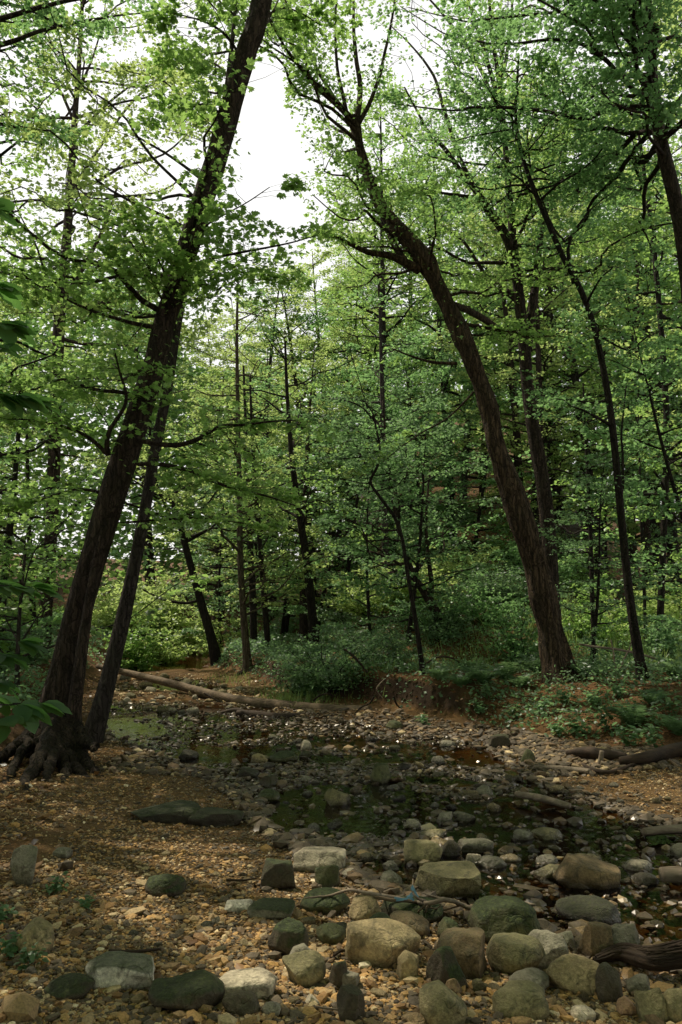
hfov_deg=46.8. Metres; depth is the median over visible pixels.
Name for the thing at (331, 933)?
stone
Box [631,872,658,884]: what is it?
stone
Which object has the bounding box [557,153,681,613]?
forest tree
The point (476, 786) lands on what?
stone
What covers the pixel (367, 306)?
forest tree
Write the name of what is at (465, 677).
fern
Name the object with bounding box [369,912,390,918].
stone
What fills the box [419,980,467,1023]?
boulder
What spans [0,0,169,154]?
overhanging tree
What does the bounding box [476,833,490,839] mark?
stone
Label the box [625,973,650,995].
stone
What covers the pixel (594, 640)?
understory tree
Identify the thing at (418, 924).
boulder
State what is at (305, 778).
stone
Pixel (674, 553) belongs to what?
slender tree
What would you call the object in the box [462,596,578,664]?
shrub
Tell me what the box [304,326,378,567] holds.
forest tree
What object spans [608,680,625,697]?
leafy plant
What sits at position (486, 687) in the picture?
leafy plant
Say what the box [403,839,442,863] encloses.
boulder
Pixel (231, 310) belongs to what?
forest tree
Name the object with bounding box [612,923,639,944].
stone
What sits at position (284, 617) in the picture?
understory tree
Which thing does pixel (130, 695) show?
stone
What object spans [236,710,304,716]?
rotten log
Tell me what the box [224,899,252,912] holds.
stone
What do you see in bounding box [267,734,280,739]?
stone
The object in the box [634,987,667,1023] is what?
stone
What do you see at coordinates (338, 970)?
stone
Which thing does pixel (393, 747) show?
stone
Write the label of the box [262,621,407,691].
shrub
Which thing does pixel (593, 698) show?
leafy plant
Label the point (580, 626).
shrub
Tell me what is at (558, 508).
forest tree
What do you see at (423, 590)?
forked tree
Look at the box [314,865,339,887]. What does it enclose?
stone
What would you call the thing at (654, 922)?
stone
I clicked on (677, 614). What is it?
shrub
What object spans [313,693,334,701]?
bank root
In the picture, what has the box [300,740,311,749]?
stone
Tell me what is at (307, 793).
stone
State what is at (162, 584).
shrub
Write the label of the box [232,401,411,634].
understory tree
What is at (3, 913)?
leafy plant
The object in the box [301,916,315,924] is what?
stone
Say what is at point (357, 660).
dead branch
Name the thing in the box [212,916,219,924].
stone
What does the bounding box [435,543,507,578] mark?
shrub
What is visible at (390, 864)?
stone
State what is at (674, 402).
forest tree
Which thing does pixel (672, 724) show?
fern
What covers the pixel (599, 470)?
forest tree
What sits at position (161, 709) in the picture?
stone
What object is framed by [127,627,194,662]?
shrub
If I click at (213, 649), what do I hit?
tree
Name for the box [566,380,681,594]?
understory tree
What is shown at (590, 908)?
boulder
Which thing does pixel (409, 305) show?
forest tree
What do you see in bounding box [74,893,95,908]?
leafy plant
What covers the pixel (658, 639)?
shrub
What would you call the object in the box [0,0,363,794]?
leaning tree
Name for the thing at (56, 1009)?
stone
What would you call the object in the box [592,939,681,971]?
driftwood root
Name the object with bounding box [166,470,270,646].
understory tree
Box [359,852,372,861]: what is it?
stone
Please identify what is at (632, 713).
fern
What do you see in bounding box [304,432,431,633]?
understory tree
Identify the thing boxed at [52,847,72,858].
stone
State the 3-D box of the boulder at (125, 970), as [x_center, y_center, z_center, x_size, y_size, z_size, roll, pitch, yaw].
[-0.824,1.744,2.982,0.256,0.140,0.179,0,-8,0]
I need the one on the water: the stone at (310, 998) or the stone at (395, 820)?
the stone at (395, 820)
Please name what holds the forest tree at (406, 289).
on the ground at (448, 703)
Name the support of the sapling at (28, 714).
on the ground at (448, 703)
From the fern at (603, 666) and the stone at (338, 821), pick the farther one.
the fern at (603, 666)
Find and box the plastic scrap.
[394,884,418,900]
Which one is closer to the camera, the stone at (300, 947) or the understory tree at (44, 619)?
the stone at (300, 947)
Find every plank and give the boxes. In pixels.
[534,765,590,772]
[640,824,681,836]
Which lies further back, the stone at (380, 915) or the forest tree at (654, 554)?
the forest tree at (654, 554)
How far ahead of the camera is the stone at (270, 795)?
6.43 m
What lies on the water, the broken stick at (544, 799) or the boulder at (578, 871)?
the broken stick at (544, 799)
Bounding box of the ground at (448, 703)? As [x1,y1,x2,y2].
[0,411,681,1023]
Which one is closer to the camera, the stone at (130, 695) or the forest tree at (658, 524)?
the stone at (130, 695)
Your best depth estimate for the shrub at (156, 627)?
29.53 m
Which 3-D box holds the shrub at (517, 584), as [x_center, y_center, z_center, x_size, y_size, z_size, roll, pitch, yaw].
[4.536,1.882,20.923,3.113,1.216,2.585,-1,-8,5]
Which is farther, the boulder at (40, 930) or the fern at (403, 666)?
the fern at (403, 666)
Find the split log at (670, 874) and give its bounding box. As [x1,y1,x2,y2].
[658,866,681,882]
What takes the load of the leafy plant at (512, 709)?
on the ground at (448, 703)
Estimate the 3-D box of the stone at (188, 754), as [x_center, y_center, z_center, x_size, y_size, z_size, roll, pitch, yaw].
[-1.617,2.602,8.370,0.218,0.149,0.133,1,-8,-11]
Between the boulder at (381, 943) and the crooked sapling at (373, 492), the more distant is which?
the crooked sapling at (373, 492)
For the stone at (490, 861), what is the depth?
4.76 m
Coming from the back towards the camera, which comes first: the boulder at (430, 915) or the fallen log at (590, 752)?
the fallen log at (590, 752)
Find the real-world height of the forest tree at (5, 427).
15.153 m
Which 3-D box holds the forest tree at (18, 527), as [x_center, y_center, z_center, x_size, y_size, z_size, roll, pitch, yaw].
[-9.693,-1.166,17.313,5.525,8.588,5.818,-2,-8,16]
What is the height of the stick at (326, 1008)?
0.019 m
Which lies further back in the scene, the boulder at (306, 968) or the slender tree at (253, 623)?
the slender tree at (253, 623)
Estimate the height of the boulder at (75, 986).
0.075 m
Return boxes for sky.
[0,0,681,560]
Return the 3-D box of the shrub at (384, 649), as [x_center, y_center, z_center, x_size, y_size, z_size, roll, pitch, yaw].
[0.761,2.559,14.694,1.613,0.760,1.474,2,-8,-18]
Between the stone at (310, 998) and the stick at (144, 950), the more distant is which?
the stick at (144, 950)
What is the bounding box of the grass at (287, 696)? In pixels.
[203,571,681,708]
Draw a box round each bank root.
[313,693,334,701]
[354,696,374,713]
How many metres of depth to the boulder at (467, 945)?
3.23 m
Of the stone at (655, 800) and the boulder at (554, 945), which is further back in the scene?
the stone at (655, 800)
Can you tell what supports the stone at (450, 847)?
on the gravel
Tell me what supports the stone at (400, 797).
on the water
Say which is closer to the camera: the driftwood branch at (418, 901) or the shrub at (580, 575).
the driftwood branch at (418, 901)
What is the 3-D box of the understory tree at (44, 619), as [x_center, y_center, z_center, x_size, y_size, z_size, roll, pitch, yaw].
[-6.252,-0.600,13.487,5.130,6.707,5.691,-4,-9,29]
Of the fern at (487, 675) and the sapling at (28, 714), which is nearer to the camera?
the sapling at (28, 714)
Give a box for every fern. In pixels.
[394,663,417,671]
[423,664,455,678]
[437,669,482,685]
[455,657,494,670]
[456,664,507,683]
[476,659,528,678]
[498,672,544,686]
[514,652,541,672]
[564,661,606,677]
[584,659,619,675]
[596,701,674,725]
[628,687,677,704]
[644,712,681,735]
[652,661,681,677]
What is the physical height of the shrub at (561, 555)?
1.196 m
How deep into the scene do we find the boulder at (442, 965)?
3.11 m
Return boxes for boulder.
[15,917,53,955]
[44,973,94,1000]
[85,951,154,990]
[130,800,200,823]
[145,873,186,897]
[148,969,224,1010]
[188,807,243,826]
[219,967,277,1000]
[222,990,259,1016]
[247,898,295,919]
[268,917,308,955]
[282,950,325,987]
[293,846,345,872]
[300,887,349,914]
[344,918,420,968]
[380,896,443,923]
[390,910,429,938]
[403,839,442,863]
[414,861,480,897]
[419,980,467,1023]
[426,946,467,987]
[437,927,486,979]
[468,895,539,942]
[486,932,543,975]
[492,980,549,1019]
[509,967,548,989]
[529,929,568,969]
[545,953,599,995]
[553,853,620,889]
[555,895,620,924]
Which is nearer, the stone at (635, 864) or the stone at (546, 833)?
the stone at (635, 864)
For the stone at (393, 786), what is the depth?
6.90 m
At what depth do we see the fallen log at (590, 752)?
7.92 m
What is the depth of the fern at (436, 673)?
12.04 m
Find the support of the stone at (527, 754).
on the gravel
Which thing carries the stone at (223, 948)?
on the gravel
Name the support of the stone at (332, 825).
on the ground at (448, 703)
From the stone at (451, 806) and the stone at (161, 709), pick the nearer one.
the stone at (451, 806)
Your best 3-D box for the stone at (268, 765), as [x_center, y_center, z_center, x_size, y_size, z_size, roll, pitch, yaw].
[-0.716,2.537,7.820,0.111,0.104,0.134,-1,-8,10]
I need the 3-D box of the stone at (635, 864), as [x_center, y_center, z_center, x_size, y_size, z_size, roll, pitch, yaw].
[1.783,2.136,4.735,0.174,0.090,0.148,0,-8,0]
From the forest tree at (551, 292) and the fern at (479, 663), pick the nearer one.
the fern at (479, 663)
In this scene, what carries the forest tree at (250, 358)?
on the ground at (448, 703)
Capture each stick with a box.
[108,948,160,952]
[226,877,256,881]
[315,1005,361,1017]
[333,949,344,956]
[514,791,571,808]
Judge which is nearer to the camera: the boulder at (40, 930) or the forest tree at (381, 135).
the boulder at (40, 930)
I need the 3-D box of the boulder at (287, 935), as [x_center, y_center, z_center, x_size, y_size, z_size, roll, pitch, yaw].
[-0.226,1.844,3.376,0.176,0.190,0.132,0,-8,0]
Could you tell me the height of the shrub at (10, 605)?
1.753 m
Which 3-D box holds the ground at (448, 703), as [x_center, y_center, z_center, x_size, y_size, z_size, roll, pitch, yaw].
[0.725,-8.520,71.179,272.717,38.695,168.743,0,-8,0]
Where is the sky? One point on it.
(266, 129)
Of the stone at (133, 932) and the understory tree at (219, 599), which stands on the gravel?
the stone at (133, 932)
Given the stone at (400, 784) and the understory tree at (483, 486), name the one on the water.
the stone at (400, 784)
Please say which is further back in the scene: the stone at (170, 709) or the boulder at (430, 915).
the stone at (170, 709)
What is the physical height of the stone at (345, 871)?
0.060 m
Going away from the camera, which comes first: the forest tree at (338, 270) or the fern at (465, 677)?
the fern at (465, 677)
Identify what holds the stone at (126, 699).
on the gravel
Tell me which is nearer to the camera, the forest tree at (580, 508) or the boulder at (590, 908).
the boulder at (590, 908)
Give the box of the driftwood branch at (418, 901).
[304,879,535,915]
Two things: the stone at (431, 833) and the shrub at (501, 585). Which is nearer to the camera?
the stone at (431, 833)
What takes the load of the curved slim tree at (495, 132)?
on the ground at (448, 703)
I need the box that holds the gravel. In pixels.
[0,672,681,1023]
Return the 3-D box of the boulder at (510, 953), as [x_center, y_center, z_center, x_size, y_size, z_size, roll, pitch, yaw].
[0.742,1.887,3.331,0.223,0.180,0.195,4,-8,-26]
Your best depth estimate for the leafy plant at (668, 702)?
9.20 m
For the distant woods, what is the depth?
54.10 m
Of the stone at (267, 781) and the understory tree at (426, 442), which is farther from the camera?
the understory tree at (426, 442)
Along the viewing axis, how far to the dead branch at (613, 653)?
12.01 m
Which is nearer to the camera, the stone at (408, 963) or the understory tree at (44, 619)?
the stone at (408, 963)
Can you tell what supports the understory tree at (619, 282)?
on the ground at (448, 703)
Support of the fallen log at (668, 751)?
on the gravel
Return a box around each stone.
[10,845,37,885]
[24,966,36,973]
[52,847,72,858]
[52,1007,60,1012]
[119,675,130,680]
[121,997,129,1002]
[123,697,131,702]
[125,692,135,698]
[128,929,138,935]
[139,681,151,687]
[142,705,152,709]
[145,687,155,691]
[157,706,168,712]
[159,673,168,678]
[168,707,176,711]
[178,749,198,759]
[181,679,191,683]
[186,707,198,712]
[201,921,212,926]
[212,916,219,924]
[215,945,226,952]
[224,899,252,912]
[237,767,258,777]
[251,753,268,762]
[257,788,279,801]
[260,775,276,787]
[260,858,295,889]
[262,1001,280,1016]
[263,762,274,768]
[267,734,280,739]
[269,750,297,762]
[288,996,298,1003]
[290,943,310,953]
[299,751,310,756]
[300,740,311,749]
[300,775,312,781]
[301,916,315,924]
[302,790,312,795]
[305,994,319,1004]
[307,823,319,830]
[311,779,319,782]
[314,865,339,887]
[316,922,345,944]
[324,789,350,805]
[327,822,337,827]
[328,961,346,987]
[332,818,342,824]
[336,922,346,931]
[336,984,364,1021]
[342,868,353,874]
[342,970,359,985]
[349,786,362,791]
[349,894,380,920]
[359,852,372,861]
[365,736,375,740]
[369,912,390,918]
[370,763,390,783]
[370,987,387,996]
[380,869,402,883]
[382,860,398,869]
[386,720,402,729]
[386,784,400,788]
[388,818,400,822]
[389,745,399,749]
[391,795,405,800]
[396,950,418,979]
[397,782,405,787]
[398,763,410,769]
[401,1012,426,1023]
[403,819,421,827]
[419,829,444,839]
[429,803,438,807]
[430,839,447,844]
[431,756,444,763]
[432,789,440,793]
[437,812,452,822]
[437,916,458,937]
[440,740,455,745]
[441,840,460,855]
[445,804,455,809]
[445,978,461,993]
[453,811,475,820]
[457,838,493,852]
[463,790,478,798]
[465,853,480,864]
[472,980,487,991]
[473,783,484,789]
[476,785,492,794]
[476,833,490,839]
[478,855,506,867]
[487,803,500,810]
[488,734,510,747]
[488,983,500,989]
[500,853,521,861]
[505,774,514,782]
[513,829,533,839]
[519,749,534,763]
[527,848,539,851]
[531,827,562,839]
[533,864,558,877]
[535,854,557,863]
[549,785,563,792]
[558,931,573,942]
[570,1005,595,1022]
[577,993,589,1001]
[578,921,612,956]
[585,853,601,860]
[595,962,622,1002]
[609,782,618,787]
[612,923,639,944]
[616,996,636,1015]
[621,859,651,870]
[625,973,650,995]
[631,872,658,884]
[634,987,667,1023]
[650,920,663,925]
[652,798,660,803]
[663,988,681,1022]
[670,843,681,857]
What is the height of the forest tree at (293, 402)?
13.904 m
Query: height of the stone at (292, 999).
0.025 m
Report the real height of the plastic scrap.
0.079 m
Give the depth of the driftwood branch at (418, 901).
3.88 m
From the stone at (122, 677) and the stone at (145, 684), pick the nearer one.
the stone at (145, 684)
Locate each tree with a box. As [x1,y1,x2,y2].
[0,0,111,564]
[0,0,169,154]
[0,0,238,651]
[0,0,239,743]
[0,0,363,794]
[0,277,36,566]
[0,317,40,547]
[0,319,67,543]
[0,319,153,630]
[0,322,186,649]
[0,357,39,535]
[0,388,21,539]
[0,416,163,634]
[23,295,292,665]
[70,267,228,594]
[142,367,289,633]
[146,363,333,641]
[155,209,337,675]
[155,332,342,646]
[159,313,275,621]
[163,262,342,621]
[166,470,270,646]
[167,298,300,628]
[181,0,594,684]
[184,340,335,631]
[194,447,311,636]
[198,422,373,632]
[199,303,396,645]
[208,341,327,619]
[220,267,399,631]
[221,435,346,639]
[223,335,373,643]
[230,326,460,616]
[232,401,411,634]
[242,427,407,613]
[244,246,411,610]
[249,327,350,604]
[275,263,419,564]
[279,67,477,553]
[282,373,503,628]
[297,288,474,574]
[304,255,406,569]
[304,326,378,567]
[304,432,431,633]
[310,176,469,498]
[318,228,426,512]
[323,150,482,505]
[328,388,502,644]
[344,350,503,551]
[348,0,681,679]
[350,378,477,557]
[351,0,679,620]
[352,340,485,546]
[364,0,681,299]
[365,165,529,543]
[367,102,498,494]
[390,345,576,555]
[394,141,547,519]
[416,173,620,507]
[416,198,528,509]
[434,175,649,542]
[436,124,638,520]
[436,243,560,491]
[443,350,681,658]
[450,125,645,524]
[457,150,645,500]
[470,64,681,607]
[484,174,656,567]
[493,56,681,630]
[507,246,588,475]
[510,453,681,664]
[514,371,681,638]
[526,271,681,636]
[535,198,681,592]
[543,195,681,613]
[545,130,681,607]
[554,254,620,522]
[555,191,644,571]
[556,0,681,475]
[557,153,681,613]
[566,0,681,478]
[566,153,681,589]
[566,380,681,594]
[579,222,681,573]
[596,231,681,545]
[629,293,681,535]
[632,258,681,541]
[641,288,681,412]
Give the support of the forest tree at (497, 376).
on the ground at (448, 703)
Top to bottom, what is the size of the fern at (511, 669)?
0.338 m
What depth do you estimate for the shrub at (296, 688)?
14.19 m
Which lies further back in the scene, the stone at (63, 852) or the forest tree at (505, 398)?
the forest tree at (505, 398)
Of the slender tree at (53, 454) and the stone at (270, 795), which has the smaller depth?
the stone at (270, 795)
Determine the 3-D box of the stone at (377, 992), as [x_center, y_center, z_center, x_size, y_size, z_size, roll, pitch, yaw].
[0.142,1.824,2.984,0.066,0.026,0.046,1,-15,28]
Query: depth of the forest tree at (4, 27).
13.50 m
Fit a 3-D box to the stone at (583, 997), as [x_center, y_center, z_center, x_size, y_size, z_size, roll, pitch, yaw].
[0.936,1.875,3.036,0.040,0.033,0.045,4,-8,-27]
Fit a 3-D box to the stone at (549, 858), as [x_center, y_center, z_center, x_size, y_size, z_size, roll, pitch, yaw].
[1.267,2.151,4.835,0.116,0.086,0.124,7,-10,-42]
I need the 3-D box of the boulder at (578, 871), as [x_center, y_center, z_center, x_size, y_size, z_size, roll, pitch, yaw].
[1.400,2.063,4.484,0.377,0.210,0.263,0,-8,0]
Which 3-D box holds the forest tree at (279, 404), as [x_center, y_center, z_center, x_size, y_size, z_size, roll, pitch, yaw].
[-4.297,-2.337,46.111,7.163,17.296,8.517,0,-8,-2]
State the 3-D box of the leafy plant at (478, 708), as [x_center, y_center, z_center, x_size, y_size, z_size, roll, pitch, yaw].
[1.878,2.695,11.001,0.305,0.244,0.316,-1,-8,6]
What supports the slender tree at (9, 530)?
on the ground at (448, 703)
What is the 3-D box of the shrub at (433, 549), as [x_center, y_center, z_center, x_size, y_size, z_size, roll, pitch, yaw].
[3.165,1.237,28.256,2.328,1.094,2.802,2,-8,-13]
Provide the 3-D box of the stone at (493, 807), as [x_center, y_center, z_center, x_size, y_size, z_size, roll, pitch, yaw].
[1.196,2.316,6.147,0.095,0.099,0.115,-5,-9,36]
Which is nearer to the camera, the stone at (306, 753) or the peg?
the peg
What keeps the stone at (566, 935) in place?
on the gravel
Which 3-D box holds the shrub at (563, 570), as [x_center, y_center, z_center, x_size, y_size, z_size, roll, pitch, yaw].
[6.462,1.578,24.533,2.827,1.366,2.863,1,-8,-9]
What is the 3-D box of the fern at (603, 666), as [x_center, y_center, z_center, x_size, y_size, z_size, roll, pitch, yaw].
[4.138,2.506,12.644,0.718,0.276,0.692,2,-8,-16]
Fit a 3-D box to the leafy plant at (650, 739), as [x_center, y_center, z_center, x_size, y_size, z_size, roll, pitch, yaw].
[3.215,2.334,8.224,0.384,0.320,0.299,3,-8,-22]
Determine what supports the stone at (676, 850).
on the gravel
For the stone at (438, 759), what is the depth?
8.08 m
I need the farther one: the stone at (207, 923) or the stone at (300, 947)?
the stone at (207, 923)
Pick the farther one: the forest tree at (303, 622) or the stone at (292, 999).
the forest tree at (303, 622)
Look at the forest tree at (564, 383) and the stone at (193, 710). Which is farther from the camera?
the forest tree at (564, 383)
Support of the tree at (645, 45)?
on the ground at (448, 703)
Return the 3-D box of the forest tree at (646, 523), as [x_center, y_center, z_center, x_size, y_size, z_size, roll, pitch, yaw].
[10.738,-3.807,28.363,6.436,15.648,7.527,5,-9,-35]
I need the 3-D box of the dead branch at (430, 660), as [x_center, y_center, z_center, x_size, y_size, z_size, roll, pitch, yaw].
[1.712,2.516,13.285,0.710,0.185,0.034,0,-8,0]
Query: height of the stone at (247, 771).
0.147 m
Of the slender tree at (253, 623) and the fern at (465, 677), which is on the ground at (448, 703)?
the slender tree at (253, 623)
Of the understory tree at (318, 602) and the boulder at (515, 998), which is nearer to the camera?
the boulder at (515, 998)
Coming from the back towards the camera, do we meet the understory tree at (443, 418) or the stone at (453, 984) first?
the understory tree at (443, 418)
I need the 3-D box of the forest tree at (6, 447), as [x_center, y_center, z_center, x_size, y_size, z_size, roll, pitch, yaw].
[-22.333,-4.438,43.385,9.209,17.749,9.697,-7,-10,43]
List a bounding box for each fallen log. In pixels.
[95,664,371,709]
[565,746,626,760]
[618,742,681,764]
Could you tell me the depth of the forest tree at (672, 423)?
37.05 m
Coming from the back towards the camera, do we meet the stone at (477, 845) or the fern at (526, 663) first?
the fern at (526, 663)
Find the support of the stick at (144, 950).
on the gravel
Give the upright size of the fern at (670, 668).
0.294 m
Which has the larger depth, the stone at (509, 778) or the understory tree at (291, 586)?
the understory tree at (291, 586)
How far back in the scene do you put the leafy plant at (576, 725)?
9.39 m
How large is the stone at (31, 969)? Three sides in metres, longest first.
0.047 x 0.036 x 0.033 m
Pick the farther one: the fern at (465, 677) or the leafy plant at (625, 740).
the fern at (465, 677)
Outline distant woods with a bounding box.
[0,190,681,610]
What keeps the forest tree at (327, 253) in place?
on the ground at (448, 703)
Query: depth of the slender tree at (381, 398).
23.52 m
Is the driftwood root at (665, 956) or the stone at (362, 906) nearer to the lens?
the driftwood root at (665, 956)
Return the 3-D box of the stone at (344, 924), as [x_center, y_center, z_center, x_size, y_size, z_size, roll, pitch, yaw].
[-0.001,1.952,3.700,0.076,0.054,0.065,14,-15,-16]
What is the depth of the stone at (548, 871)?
4.58 m
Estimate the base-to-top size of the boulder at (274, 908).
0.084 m
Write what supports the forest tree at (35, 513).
on the ground at (448, 703)
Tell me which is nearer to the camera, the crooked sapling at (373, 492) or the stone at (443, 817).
the stone at (443, 817)
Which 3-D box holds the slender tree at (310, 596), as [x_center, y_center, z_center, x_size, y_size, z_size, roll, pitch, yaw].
[-1.134,-0.954,20.691,5.010,9.398,5.143,0,-8,0]
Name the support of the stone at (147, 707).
on the water
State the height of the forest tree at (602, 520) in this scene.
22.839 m
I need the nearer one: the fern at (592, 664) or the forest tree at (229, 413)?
the fern at (592, 664)
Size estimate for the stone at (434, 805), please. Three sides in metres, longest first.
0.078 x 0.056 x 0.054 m
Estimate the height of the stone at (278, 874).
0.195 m
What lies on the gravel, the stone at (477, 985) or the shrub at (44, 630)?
the stone at (477, 985)
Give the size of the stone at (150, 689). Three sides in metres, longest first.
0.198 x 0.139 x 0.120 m
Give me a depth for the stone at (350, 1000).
2.74 m
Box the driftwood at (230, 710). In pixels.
[217,708,243,712]
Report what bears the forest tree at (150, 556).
on the ground at (448, 703)
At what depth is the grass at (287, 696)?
15.55 m
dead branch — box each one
[343,648,367,672]
[424,656,460,664]
[579,643,665,661]
[610,640,615,668]
[617,643,631,673]
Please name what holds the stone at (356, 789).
on the water
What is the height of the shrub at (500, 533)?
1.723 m
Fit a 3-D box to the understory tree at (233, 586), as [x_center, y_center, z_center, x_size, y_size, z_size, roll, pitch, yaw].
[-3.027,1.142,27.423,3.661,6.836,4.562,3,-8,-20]
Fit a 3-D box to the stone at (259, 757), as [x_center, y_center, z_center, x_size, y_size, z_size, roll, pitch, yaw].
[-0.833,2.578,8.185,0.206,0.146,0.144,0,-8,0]
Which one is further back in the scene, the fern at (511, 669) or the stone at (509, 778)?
the fern at (511, 669)
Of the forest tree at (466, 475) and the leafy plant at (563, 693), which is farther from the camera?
the forest tree at (466, 475)
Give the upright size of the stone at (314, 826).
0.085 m
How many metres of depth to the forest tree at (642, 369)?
41.30 m
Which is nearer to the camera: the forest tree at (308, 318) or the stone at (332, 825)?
the stone at (332, 825)
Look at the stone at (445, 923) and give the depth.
3.64 m
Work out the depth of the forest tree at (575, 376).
30.13 m
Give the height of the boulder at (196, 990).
0.127 m
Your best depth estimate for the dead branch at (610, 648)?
12.52 m
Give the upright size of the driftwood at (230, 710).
0.143 m
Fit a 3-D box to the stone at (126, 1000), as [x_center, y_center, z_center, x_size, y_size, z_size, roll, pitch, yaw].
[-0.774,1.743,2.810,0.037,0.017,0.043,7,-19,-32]
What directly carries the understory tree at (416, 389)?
on the ground at (448, 703)
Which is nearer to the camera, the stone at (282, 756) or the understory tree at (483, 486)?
the stone at (282, 756)
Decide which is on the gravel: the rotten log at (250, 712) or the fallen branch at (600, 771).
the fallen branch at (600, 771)
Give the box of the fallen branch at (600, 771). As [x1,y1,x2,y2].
[577,761,636,773]
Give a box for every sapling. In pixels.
[0,198,63,417]
[0,441,224,693]
[0,580,72,742]
[267,364,448,673]
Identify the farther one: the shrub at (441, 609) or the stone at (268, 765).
the shrub at (441, 609)
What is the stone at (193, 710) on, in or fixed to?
on the water
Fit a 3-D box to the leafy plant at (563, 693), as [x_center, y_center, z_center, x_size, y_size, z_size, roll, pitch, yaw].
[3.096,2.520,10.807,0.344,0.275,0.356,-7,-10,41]
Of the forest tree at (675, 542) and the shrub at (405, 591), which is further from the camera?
the forest tree at (675, 542)
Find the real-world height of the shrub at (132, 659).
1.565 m
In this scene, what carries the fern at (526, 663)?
on the ground at (448, 703)
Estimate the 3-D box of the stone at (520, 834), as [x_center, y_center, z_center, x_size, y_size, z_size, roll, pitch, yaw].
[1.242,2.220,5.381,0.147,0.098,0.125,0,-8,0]
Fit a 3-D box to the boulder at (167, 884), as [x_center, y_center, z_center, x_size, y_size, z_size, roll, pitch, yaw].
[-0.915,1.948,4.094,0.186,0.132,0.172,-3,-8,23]
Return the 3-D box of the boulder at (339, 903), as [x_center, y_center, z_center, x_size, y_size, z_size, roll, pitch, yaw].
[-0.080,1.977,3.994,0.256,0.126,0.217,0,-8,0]
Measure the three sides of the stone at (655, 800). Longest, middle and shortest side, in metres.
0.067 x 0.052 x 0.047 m
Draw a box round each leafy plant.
[0,897,18,924]
[0,927,26,958]
[14,940,50,969]
[42,871,69,895]
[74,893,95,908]
[414,710,430,724]
[466,696,485,712]
[480,680,500,699]
[502,701,522,718]
[532,695,558,714]
[549,719,565,736]
[551,686,577,704]
[558,710,590,736]
[582,702,614,729]
[583,687,602,707]
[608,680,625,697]
[612,720,652,745]
[630,720,663,747]
[650,687,681,717]
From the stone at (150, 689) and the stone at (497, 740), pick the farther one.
the stone at (150, 689)
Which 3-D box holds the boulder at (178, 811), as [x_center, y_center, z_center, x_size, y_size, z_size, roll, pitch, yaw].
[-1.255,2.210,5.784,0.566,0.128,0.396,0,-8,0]
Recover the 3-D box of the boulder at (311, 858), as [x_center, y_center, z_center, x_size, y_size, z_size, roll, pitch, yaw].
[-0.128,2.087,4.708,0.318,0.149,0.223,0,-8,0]
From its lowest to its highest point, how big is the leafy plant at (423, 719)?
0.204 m
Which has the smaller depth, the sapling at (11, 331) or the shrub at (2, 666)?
the sapling at (11, 331)
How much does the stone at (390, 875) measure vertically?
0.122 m
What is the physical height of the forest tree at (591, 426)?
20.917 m
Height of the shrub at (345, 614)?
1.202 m
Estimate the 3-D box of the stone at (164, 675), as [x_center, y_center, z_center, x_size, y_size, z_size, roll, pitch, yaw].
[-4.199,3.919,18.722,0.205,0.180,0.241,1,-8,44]
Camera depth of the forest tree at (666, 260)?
29.88 m
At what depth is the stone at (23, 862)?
4.05 m
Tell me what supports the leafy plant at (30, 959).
on the gravel
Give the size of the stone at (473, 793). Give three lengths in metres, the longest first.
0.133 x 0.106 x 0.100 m
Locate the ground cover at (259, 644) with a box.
[0,501,681,739]
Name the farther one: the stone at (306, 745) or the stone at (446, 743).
the stone at (446, 743)
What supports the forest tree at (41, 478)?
on the ground at (448, 703)
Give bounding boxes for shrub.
[0,594,42,680]
[1,617,59,664]
[6,592,39,629]
[36,604,64,624]
[91,575,178,630]
[93,616,172,670]
[94,559,208,629]
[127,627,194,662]
[142,621,178,641]
[145,590,217,654]
[187,586,262,658]
[255,643,332,697]
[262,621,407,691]
[297,587,365,622]
[320,565,402,616]
[338,540,479,609]
[340,629,431,665]
[382,583,486,624]
[397,532,461,558]
[400,594,495,641]
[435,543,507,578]
[439,572,526,623]
[446,564,528,607]
[454,561,569,603]
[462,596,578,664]
[472,515,515,558]
[477,529,540,569]
[501,542,597,580]
[523,573,650,643]
[557,533,577,562]
[559,548,634,600]
[604,581,674,635]
[607,572,681,640]
[617,614,681,659]
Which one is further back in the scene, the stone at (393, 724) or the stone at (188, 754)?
the stone at (393, 724)
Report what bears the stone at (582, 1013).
on the gravel
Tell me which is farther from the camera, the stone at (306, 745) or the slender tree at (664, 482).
the slender tree at (664, 482)
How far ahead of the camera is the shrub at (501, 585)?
19.98 m
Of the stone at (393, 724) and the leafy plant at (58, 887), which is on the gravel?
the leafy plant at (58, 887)
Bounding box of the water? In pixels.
[105,657,681,943]
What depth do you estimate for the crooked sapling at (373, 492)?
13.15 m
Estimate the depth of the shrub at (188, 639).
29.55 m
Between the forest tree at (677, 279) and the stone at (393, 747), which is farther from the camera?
the forest tree at (677, 279)
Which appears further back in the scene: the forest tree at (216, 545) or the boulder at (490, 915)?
the forest tree at (216, 545)
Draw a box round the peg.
[597,750,603,763]
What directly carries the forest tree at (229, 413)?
on the ground at (448, 703)
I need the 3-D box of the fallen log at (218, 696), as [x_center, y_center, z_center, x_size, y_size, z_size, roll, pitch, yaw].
[-2.384,3.133,13.836,6.537,0.678,0.678,-5,-9,34]

